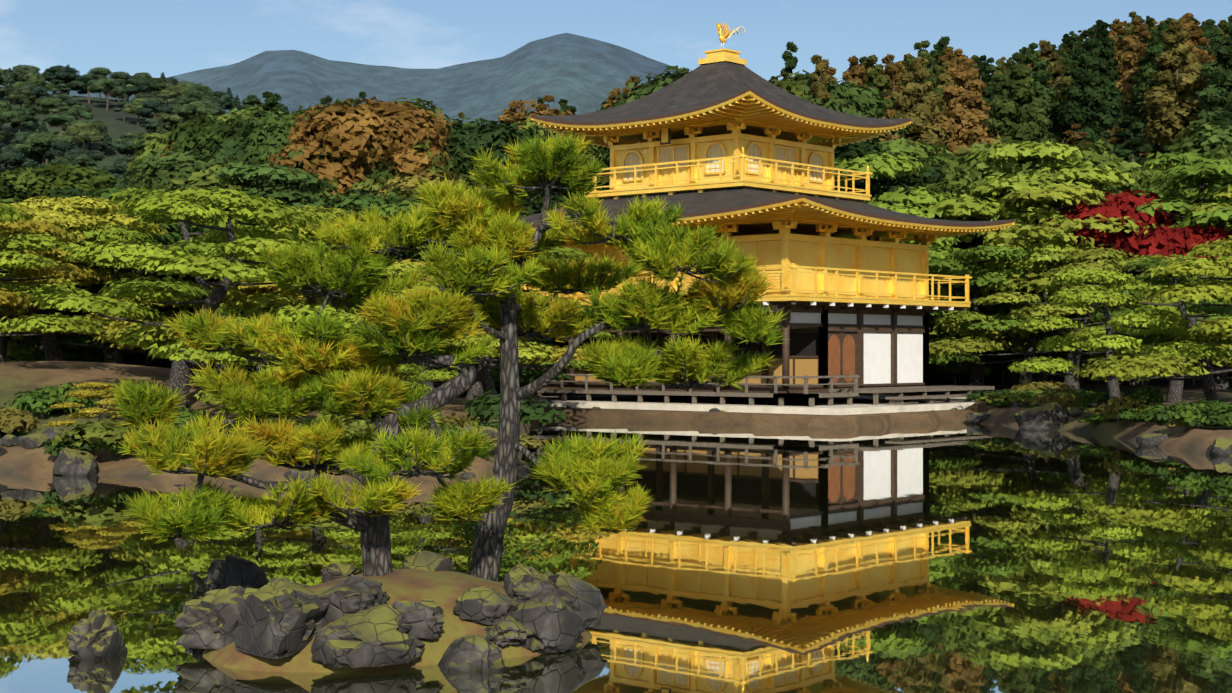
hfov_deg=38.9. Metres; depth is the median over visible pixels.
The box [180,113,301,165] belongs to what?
broadleaf tree
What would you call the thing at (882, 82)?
tall cedar
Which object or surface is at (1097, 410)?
bank shrub
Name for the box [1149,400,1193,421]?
bank shrub
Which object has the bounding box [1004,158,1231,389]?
pine tree
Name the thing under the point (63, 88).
ridge tree
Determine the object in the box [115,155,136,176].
ridge tree
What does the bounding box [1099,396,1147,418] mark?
bank shrub
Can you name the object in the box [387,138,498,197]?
broadleaf tree
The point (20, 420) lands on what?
bank shrub
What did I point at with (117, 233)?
garden pine
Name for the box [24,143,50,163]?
ridge tree
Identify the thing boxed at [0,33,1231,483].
terrain
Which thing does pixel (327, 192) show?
broadleaf tree
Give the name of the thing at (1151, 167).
pine tree
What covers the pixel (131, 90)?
ridge tree
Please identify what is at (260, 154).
broadleaf tree
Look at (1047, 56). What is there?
tall cedar
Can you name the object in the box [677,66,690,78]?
cedar tree
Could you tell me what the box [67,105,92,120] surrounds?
ridge tree
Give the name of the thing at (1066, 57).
cedar tree
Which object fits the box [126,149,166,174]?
broadleaf tree
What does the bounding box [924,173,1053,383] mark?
pine tree
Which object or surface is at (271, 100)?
cedar tree
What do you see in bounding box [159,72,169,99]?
ridge tree
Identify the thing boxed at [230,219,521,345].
garden pine
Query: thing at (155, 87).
ridge tree
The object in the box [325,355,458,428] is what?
garden pine
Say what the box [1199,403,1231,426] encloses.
bank shrub
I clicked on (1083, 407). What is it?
bank shrub
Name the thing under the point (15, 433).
bank shrub
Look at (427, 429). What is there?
bank shrub
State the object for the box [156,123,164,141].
ridge tree
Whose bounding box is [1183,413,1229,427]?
bank shrub
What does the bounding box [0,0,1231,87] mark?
sky
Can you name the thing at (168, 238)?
pine tree
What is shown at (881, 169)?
pine tree
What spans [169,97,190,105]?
ridge tree
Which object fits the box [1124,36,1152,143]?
tall cedar
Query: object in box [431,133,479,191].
broadleaf tree
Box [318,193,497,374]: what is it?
pine tree
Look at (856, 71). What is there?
tall cedar
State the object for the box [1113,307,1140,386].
maple tree
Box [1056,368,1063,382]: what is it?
broadleaf tree
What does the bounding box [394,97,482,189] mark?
broadleaf tree
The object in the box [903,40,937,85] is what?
tall cedar
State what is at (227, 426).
bank shrub
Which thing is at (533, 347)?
garden pine
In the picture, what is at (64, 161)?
ridge tree
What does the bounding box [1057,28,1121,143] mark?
tall cedar
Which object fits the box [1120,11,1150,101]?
tall cedar
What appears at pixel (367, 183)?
broadleaf tree
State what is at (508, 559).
islet shrub
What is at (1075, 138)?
cedar tree
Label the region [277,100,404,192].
broadleaf tree
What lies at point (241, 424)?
bank shrub
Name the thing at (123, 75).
ridge tree
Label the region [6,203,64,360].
pine tree
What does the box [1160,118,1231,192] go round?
broadleaf tree
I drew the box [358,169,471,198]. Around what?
broadleaf tree
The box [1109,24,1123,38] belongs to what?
tall cedar
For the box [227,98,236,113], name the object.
ridge tree
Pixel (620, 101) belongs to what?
broadleaf tree
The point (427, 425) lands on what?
bank shrub
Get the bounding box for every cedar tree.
[253,91,284,118]
[320,95,332,106]
[352,91,366,104]
[453,112,464,123]
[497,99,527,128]
[528,95,560,379]
[537,97,543,103]
[558,99,576,114]
[560,102,570,113]
[602,87,621,107]
[618,87,628,100]
[624,76,643,97]
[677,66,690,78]
[779,41,804,86]
[806,54,834,109]
[821,59,837,83]
[877,109,901,144]
[880,54,915,124]
[914,50,944,139]
[929,36,952,65]
[972,54,995,143]
[1050,48,1073,139]
[1059,53,1074,139]
[1064,124,1092,146]
[1072,36,1120,122]
[1076,30,1086,41]
[1085,126,1111,154]
[1099,129,1125,145]
[1103,126,1129,147]
[1108,115,1154,169]
[1125,20,1190,158]
[1150,18,1157,27]
[1200,19,1228,136]
[1210,110,1231,150]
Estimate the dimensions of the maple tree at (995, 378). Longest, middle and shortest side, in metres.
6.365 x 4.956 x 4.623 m
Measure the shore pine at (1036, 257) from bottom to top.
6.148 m
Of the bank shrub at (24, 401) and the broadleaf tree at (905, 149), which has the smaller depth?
the bank shrub at (24, 401)
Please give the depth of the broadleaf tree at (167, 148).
88.44 m
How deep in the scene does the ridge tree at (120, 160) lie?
364.37 m
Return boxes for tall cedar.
[842,55,866,88]
[852,62,889,109]
[859,56,874,66]
[863,76,872,91]
[864,54,897,109]
[881,57,893,70]
[888,57,951,154]
[894,53,912,84]
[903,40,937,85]
[930,58,1003,156]
[932,61,958,132]
[934,47,956,83]
[944,48,970,95]
[970,55,978,78]
[979,57,1002,116]
[984,52,1064,146]
[992,60,1010,93]
[995,57,1007,69]
[1003,43,1066,142]
[1035,40,1070,145]
[1051,44,1057,53]
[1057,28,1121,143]
[1058,33,1076,68]
[1066,31,1083,62]
[1067,28,1129,133]
[1073,19,1119,85]
[1108,19,1125,124]
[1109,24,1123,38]
[1115,19,1151,114]
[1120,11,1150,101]
[1123,21,1127,140]
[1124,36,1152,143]
[1133,29,1188,153]
[1136,23,1163,153]
[1139,19,1215,146]
[1142,18,1194,149]
[1145,16,1154,31]
[1178,12,1194,41]
[1182,16,1197,40]
[1183,24,1216,87]
[1194,15,1231,138]
[1197,19,1230,88]
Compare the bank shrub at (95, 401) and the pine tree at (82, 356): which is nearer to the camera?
the bank shrub at (95, 401)
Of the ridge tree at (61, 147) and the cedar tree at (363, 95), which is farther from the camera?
the ridge tree at (61, 147)
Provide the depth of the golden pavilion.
59.89 m
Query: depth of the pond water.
18.07 m
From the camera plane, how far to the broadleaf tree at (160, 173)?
64.79 m
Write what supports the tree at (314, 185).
on the terrain
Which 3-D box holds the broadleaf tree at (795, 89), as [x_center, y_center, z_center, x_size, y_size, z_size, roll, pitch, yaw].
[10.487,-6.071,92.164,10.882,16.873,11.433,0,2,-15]
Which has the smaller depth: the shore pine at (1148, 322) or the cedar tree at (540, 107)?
the shore pine at (1148, 322)
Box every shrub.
[0,407,40,432]
[1,428,27,436]
[4,384,81,415]
[29,381,94,413]
[42,433,99,455]
[43,382,129,427]
[52,418,179,446]
[87,390,105,407]
[93,436,134,454]
[96,399,119,414]
[124,407,206,428]
[209,424,234,433]
[224,417,296,439]
[282,417,303,425]
[290,423,376,441]
[301,415,373,426]
[306,409,377,441]
[367,422,376,431]
[400,424,443,436]
[403,418,454,434]
[426,423,463,436]
[438,412,474,429]
[444,512,568,582]
[445,433,493,451]
[463,415,483,426]
[464,387,565,426]
[479,421,520,431]
[482,434,549,448]
[962,390,1010,400]
[974,392,1041,403]
[990,397,1013,405]
[1009,388,1056,403]
[1011,380,1080,393]
[1027,404,1040,407]
[1032,389,1081,407]
[1061,389,1095,403]
[1070,391,1121,404]
[1074,404,1099,410]
[1077,412,1112,423]
[1085,405,1103,413]
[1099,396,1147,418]
[1114,408,1137,418]
[1121,385,1167,405]
[1128,409,1168,421]
[1132,403,1170,412]
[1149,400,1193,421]
[1154,420,1173,423]
[1163,419,1194,427]
[1167,398,1216,425]
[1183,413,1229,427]
[1188,414,1230,427]
[1192,395,1229,407]
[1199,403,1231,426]
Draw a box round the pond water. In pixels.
[0,418,1231,692]
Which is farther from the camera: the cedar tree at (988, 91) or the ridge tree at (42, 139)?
the ridge tree at (42, 139)
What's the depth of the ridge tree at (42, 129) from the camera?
378.91 m
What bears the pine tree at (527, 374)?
on the terrain
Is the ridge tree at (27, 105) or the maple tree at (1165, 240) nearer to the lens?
the maple tree at (1165, 240)
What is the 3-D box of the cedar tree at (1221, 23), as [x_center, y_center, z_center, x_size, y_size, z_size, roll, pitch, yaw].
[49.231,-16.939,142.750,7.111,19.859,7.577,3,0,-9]
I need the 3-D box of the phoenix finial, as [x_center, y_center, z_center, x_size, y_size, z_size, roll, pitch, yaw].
[4.004,-11.191,63.360,1.094,1.022,0.992,0,0,41]
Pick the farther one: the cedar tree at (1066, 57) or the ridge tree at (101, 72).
the ridge tree at (101, 72)
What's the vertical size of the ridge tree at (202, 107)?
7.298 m
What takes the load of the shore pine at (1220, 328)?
on the terrain
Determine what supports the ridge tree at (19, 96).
on the terrain
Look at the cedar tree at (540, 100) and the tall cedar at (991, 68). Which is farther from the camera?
the tall cedar at (991, 68)
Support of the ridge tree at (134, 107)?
on the terrain
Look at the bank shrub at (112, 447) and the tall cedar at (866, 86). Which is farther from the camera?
the tall cedar at (866, 86)
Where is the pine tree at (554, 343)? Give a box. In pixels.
[497,339,559,361]
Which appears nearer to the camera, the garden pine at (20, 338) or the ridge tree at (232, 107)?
the garden pine at (20, 338)
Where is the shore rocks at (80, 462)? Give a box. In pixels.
[0,400,1231,482]
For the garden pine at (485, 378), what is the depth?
43.13 m
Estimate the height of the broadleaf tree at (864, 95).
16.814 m
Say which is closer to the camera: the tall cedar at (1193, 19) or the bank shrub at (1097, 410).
the bank shrub at (1097, 410)
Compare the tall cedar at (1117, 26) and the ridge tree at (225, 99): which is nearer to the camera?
the tall cedar at (1117, 26)
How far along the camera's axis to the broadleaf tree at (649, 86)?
86.06 m
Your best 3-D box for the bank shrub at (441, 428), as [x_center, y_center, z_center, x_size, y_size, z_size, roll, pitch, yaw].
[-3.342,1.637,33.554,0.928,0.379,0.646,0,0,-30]
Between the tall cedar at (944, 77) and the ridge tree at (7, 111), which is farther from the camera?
the ridge tree at (7, 111)
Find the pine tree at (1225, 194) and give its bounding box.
[1168,185,1231,366]
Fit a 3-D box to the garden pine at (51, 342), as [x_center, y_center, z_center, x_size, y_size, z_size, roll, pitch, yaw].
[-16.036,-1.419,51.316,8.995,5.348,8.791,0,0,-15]
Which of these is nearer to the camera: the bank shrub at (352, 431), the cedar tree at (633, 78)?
the bank shrub at (352, 431)
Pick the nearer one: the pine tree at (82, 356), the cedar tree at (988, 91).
the pine tree at (82, 356)
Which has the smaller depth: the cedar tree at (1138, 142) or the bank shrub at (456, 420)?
the bank shrub at (456, 420)
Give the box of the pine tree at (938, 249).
[863,201,1008,393]
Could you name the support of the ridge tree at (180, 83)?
on the terrain
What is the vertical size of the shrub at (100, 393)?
1.290 m
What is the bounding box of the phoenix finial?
[716,23,745,48]
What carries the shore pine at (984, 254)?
on the terrain
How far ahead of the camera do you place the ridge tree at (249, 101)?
460.90 m
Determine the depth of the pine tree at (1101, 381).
78.15 m
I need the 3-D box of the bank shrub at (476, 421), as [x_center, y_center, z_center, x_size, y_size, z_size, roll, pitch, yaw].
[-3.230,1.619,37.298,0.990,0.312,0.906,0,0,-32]
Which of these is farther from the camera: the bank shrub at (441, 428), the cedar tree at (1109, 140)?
the cedar tree at (1109, 140)
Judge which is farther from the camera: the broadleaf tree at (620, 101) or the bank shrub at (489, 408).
the broadleaf tree at (620, 101)
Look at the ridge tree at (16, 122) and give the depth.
389.56 m
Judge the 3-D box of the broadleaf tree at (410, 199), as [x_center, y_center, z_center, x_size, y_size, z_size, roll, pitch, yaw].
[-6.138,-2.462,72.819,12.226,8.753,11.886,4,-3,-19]
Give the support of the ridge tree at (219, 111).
on the terrain
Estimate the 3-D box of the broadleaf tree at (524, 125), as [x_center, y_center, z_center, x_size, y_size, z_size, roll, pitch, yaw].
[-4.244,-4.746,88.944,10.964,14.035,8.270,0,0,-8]
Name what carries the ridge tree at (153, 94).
on the terrain
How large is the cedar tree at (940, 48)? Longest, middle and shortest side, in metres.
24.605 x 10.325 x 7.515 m
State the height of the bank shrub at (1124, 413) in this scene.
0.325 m
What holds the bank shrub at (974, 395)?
on the terrain
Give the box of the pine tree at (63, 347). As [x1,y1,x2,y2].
[19,331,98,354]
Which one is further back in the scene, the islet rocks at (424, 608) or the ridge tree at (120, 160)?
the ridge tree at (120, 160)
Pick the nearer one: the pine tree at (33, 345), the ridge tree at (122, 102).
the pine tree at (33, 345)
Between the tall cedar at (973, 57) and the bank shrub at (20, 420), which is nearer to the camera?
the bank shrub at (20, 420)
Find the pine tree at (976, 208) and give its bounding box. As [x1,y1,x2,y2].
[922,139,1141,385]
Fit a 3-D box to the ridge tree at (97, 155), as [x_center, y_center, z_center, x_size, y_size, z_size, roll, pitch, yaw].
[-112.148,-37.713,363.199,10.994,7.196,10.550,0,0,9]
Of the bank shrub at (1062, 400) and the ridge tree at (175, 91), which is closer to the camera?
the bank shrub at (1062, 400)
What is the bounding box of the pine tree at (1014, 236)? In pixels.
[929,183,1174,384]
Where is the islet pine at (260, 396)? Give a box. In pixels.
[106,132,790,581]
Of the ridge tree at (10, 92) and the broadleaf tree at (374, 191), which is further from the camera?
the ridge tree at (10, 92)
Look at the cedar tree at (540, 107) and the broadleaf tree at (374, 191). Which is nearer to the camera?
the broadleaf tree at (374, 191)
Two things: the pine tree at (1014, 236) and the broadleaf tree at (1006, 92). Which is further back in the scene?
the broadleaf tree at (1006, 92)
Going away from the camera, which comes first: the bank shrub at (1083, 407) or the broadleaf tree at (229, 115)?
the bank shrub at (1083, 407)
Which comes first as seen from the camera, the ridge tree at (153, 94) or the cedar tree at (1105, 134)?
the cedar tree at (1105, 134)
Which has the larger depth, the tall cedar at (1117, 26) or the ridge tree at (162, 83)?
the ridge tree at (162, 83)
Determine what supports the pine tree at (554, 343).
on the terrain
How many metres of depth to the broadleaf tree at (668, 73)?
89.57 m
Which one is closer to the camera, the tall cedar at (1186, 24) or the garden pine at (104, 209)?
the garden pine at (104, 209)
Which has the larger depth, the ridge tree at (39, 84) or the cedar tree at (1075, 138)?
the ridge tree at (39, 84)
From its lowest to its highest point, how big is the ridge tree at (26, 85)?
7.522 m
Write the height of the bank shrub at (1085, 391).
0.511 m
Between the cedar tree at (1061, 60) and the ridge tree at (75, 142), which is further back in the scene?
the ridge tree at (75, 142)
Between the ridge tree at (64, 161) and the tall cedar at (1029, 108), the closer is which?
the tall cedar at (1029, 108)
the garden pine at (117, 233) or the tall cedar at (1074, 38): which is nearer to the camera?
the garden pine at (117, 233)
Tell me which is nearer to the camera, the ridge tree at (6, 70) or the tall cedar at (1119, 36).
the tall cedar at (1119, 36)
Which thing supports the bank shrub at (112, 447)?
on the terrain
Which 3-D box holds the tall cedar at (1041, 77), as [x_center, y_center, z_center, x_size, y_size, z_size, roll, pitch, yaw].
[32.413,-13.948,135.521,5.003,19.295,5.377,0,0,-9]
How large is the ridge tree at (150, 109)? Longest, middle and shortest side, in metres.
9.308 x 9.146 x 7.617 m
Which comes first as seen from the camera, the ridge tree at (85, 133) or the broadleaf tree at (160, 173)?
the broadleaf tree at (160, 173)
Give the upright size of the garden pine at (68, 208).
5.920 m
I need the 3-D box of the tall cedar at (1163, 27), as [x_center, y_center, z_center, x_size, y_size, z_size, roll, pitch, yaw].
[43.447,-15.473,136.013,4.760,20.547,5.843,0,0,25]
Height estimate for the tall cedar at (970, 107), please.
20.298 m
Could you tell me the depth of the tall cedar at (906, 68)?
168.19 m
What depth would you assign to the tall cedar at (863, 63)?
129.20 m
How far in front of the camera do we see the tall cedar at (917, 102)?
123.29 m
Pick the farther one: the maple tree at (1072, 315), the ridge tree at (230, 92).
the ridge tree at (230, 92)
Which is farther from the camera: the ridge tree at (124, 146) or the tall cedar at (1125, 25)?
the ridge tree at (124, 146)
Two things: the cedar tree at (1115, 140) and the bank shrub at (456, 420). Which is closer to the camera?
the bank shrub at (456, 420)
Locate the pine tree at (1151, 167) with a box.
[1147,161,1183,359]
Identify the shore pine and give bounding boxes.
[929,241,1115,386]
[929,244,1073,390]
[929,247,1199,391]
[1007,268,1231,421]
[1073,236,1231,378]
[1074,254,1231,402]
[1085,256,1231,402]
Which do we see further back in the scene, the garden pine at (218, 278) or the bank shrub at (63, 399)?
the garden pine at (218, 278)
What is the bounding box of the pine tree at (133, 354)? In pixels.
[100,227,273,373]
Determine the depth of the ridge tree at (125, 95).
435.89 m
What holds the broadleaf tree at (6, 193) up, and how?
on the terrain
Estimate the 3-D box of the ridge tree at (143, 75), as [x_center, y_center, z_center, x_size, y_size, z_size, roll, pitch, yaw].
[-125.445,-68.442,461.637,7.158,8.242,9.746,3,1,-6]
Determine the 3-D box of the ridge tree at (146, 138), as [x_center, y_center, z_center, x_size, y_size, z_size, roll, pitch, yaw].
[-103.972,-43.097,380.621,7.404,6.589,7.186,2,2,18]
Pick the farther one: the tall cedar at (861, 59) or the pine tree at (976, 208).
the tall cedar at (861, 59)
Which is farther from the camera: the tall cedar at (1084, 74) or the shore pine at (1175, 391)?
the tall cedar at (1084, 74)
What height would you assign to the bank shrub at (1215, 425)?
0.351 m
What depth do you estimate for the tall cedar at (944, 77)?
140.88 m
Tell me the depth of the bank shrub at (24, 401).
38.24 m
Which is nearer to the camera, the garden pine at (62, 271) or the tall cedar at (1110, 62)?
the garden pine at (62, 271)
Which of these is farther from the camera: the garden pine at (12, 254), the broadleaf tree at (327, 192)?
the broadleaf tree at (327, 192)
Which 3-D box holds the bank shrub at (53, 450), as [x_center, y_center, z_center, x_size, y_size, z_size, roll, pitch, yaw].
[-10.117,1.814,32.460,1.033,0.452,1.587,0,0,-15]
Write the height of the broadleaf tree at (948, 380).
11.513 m
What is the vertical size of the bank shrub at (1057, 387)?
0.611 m
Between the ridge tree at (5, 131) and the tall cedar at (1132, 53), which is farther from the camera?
the ridge tree at (5, 131)
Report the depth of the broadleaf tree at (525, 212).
79.61 m
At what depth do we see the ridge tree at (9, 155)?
355.49 m
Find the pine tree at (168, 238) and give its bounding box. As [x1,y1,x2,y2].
[9,200,212,367]
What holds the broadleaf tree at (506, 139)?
on the terrain
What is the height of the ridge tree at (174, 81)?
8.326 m
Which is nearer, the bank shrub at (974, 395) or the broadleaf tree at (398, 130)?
the bank shrub at (974, 395)
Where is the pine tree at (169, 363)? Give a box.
[129,224,248,370]
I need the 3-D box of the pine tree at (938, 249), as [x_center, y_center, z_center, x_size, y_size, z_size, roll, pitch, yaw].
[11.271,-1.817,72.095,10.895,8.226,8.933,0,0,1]
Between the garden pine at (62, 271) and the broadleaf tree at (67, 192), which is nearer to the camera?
the garden pine at (62, 271)
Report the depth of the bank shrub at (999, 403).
54.93 m
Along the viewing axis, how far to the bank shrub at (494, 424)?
35.64 m
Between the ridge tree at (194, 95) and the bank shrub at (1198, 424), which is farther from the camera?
the ridge tree at (194, 95)
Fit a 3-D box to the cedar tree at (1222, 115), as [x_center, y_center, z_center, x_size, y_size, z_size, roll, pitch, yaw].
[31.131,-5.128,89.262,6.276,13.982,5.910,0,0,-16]
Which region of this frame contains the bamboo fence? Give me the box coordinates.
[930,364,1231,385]
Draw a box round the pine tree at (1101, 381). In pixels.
[997,187,1158,383]
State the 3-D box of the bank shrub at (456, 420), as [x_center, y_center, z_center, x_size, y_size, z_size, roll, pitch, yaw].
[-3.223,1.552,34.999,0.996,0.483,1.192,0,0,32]
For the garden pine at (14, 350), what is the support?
on the terrain
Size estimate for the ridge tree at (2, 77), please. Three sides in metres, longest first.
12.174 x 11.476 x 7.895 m
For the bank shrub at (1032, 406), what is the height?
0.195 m
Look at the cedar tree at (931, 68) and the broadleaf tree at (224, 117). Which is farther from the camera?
the cedar tree at (931, 68)
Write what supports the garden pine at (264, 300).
on the terrain
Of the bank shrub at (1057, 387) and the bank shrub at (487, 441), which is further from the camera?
the bank shrub at (1057, 387)
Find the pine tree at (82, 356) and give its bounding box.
[5,186,216,366]
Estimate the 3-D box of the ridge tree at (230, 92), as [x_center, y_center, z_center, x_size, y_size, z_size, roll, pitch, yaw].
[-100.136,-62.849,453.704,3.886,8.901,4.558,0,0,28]
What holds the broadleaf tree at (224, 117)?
on the terrain
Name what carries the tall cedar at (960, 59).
on the terrain
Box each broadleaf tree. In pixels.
[0,161,120,198]
[0,176,28,202]
[0,198,32,207]
[22,188,96,202]
[69,162,276,237]
[116,148,324,366]
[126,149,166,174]
[128,117,234,167]
[157,112,257,155]
[161,118,266,156]
[167,113,233,155]
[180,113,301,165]
[203,115,264,375]
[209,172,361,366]
[220,104,269,118]
[226,107,300,128]
[233,121,286,164]
[255,112,299,130]
[263,96,454,198]
[273,170,391,218]
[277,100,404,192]
[284,104,348,197]
[340,188,393,215]
[345,176,400,196]
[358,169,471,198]
[379,185,520,382]
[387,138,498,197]
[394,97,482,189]
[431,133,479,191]
[443,118,467,127]
[447,119,577,214]
[452,117,492,133]
[452,187,533,377]
[455,123,534,375]
[503,118,606,382]
[515,99,574,122]
[518,112,557,346]
[582,144,606,191]
[587,72,685,190]
[596,90,627,110]
[650,65,691,88]
[768,71,910,144]
[786,69,895,141]
[804,78,901,135]
[834,138,906,191]
[847,157,1006,385]
[854,137,954,182]
[917,137,1165,246]
[939,155,955,383]
[980,182,1146,383]
[1003,47,1075,98]
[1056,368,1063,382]
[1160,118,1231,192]
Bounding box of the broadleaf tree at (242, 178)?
[161,161,392,371]
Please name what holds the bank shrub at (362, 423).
on the terrain
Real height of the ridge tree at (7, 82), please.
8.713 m
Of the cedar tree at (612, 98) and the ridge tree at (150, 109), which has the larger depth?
the ridge tree at (150, 109)
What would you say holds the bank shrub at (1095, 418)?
on the terrain
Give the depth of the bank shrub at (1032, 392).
56.06 m
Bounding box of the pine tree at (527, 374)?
[374,202,571,387]
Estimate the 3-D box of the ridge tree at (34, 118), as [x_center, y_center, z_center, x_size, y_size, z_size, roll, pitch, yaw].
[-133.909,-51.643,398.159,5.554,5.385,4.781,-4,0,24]
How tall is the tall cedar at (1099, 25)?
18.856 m
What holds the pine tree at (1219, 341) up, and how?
on the terrain
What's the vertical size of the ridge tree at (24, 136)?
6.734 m
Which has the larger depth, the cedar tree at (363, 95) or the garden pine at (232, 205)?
the cedar tree at (363, 95)
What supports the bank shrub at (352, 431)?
on the terrain
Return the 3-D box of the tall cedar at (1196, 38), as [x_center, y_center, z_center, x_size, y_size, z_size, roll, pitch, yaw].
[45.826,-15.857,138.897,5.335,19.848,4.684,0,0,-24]
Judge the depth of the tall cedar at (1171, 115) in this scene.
127.46 m
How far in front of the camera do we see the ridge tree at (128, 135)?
376.26 m
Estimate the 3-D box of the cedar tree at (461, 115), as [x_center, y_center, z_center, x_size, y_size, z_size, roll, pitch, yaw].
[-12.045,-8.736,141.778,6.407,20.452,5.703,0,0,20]
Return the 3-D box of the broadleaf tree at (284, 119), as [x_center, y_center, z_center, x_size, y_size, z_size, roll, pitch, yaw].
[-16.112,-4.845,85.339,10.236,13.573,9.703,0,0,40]
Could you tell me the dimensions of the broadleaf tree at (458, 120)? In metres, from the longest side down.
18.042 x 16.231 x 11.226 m
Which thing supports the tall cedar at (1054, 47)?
on the terrain
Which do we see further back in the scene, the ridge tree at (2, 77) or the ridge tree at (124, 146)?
the ridge tree at (2, 77)
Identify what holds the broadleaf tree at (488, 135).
on the terrain
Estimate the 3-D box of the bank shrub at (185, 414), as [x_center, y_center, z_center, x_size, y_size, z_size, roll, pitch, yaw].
[-9.277,1.546,36.053,1.843,0.608,1.010,0,0,-29]
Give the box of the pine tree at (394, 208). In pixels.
[317,200,481,368]
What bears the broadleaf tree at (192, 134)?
on the terrain
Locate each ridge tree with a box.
[0,72,5,84]
[0,86,6,97]
[0,100,25,123]
[0,123,11,136]
[0,132,9,140]
[0,140,6,148]
[0,146,38,170]
[2,65,26,81]
[2,68,16,102]
[5,80,16,105]
[6,72,54,105]
[7,87,35,107]
[7,132,32,157]
[8,110,35,132]
[10,131,47,158]
[11,133,70,162]
[12,107,32,131]
[13,65,39,81]
[17,85,48,108]
[19,83,49,96]
[23,95,35,129]
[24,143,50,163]
[27,108,38,130]
[33,74,43,106]
[35,98,69,127]
[37,121,49,157]
[39,159,78,168]
[41,65,79,91]
[43,141,78,160]
[45,114,76,132]
[49,75,78,93]
[49,93,81,106]
[49,152,100,174]
[50,84,71,110]
[57,122,104,148]
[62,148,105,160]
[66,120,112,150]
[67,73,98,104]
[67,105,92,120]
[68,133,77,147]
[84,67,112,98]
[87,78,125,110]
[98,165,127,183]
[99,128,114,156]
[108,71,149,100]
[110,77,135,101]
[112,99,132,122]
[112,138,144,155]
[113,156,131,165]
[114,132,139,156]
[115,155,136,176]
[117,83,128,98]
[123,97,147,124]
[124,84,150,94]
[130,93,159,103]
[131,73,147,79]
[134,81,161,93]
[136,100,177,118]
[136,134,150,146]
[143,118,168,133]
[144,112,183,131]
[146,92,157,97]
[150,78,173,91]
[153,93,171,105]
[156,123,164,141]
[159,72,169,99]
[160,85,190,98]
[163,77,177,105]
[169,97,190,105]
[172,104,196,121]
[175,80,201,91]
[177,90,215,103]
[182,83,213,96]
[183,101,216,116]
[192,100,226,116]
[210,91,233,106]
[215,97,221,107]
[223,87,233,109]
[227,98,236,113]
[233,95,242,110]
[241,95,262,108]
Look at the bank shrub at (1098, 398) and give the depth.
53.28 m
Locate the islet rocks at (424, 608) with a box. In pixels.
[67,550,606,672]
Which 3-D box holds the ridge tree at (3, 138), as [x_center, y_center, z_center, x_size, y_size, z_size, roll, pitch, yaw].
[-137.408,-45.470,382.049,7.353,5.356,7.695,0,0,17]
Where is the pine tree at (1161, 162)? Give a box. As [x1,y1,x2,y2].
[1142,151,1215,200]
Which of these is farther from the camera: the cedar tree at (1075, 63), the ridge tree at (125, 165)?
the ridge tree at (125, 165)
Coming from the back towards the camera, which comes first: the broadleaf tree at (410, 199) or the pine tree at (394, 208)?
the broadleaf tree at (410, 199)
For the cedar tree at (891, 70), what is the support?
on the terrain
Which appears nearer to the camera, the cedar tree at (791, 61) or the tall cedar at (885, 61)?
the cedar tree at (791, 61)
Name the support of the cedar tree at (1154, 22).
on the terrain
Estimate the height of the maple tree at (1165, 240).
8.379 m
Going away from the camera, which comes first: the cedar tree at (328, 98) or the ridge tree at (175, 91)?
the cedar tree at (328, 98)
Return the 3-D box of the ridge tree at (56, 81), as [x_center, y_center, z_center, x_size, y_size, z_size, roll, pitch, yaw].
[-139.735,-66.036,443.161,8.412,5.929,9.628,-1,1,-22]
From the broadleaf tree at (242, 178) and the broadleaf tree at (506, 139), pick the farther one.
the broadleaf tree at (506, 139)
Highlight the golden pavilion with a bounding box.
[493,48,1014,414]
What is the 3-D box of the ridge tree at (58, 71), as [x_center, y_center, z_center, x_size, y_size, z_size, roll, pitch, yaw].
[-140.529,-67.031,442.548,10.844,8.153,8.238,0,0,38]
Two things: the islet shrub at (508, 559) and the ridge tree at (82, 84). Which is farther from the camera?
the ridge tree at (82, 84)
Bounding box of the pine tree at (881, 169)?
[834,152,981,338]
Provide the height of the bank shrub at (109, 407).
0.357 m
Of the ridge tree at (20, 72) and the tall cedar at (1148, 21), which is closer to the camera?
the tall cedar at (1148, 21)
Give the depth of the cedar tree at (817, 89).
89.75 m
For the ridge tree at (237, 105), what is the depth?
438.25 m
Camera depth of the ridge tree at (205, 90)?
459.32 m
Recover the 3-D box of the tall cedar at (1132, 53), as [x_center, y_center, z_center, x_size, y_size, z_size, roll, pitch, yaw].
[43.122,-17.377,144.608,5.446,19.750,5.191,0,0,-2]
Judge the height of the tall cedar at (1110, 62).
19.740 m
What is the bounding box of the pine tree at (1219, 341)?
[1139,157,1231,346]
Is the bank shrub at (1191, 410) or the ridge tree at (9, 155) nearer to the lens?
the bank shrub at (1191, 410)
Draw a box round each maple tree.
[932,311,967,385]
[983,309,999,381]
[1048,190,1231,386]
[1057,312,1103,383]
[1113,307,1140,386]
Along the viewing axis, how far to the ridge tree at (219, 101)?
428.46 m
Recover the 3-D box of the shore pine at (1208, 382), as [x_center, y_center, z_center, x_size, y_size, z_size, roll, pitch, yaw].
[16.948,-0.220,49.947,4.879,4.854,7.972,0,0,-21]
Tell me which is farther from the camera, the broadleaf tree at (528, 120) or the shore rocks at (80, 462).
the broadleaf tree at (528, 120)
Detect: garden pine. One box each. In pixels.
[0,196,143,360]
[0,200,104,335]
[0,204,194,360]
[0,205,99,361]
[0,242,151,356]
[1,282,43,357]
[10,196,251,363]
[29,187,385,408]
[75,185,289,373]
[121,226,256,361]
[135,205,420,342]
[150,212,335,379]
[189,315,292,403]
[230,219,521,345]
[311,261,559,417]
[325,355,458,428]
[381,275,587,397]
[417,240,552,390]
[447,246,614,399]
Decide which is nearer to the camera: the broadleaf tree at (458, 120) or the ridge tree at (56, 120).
the broadleaf tree at (458, 120)

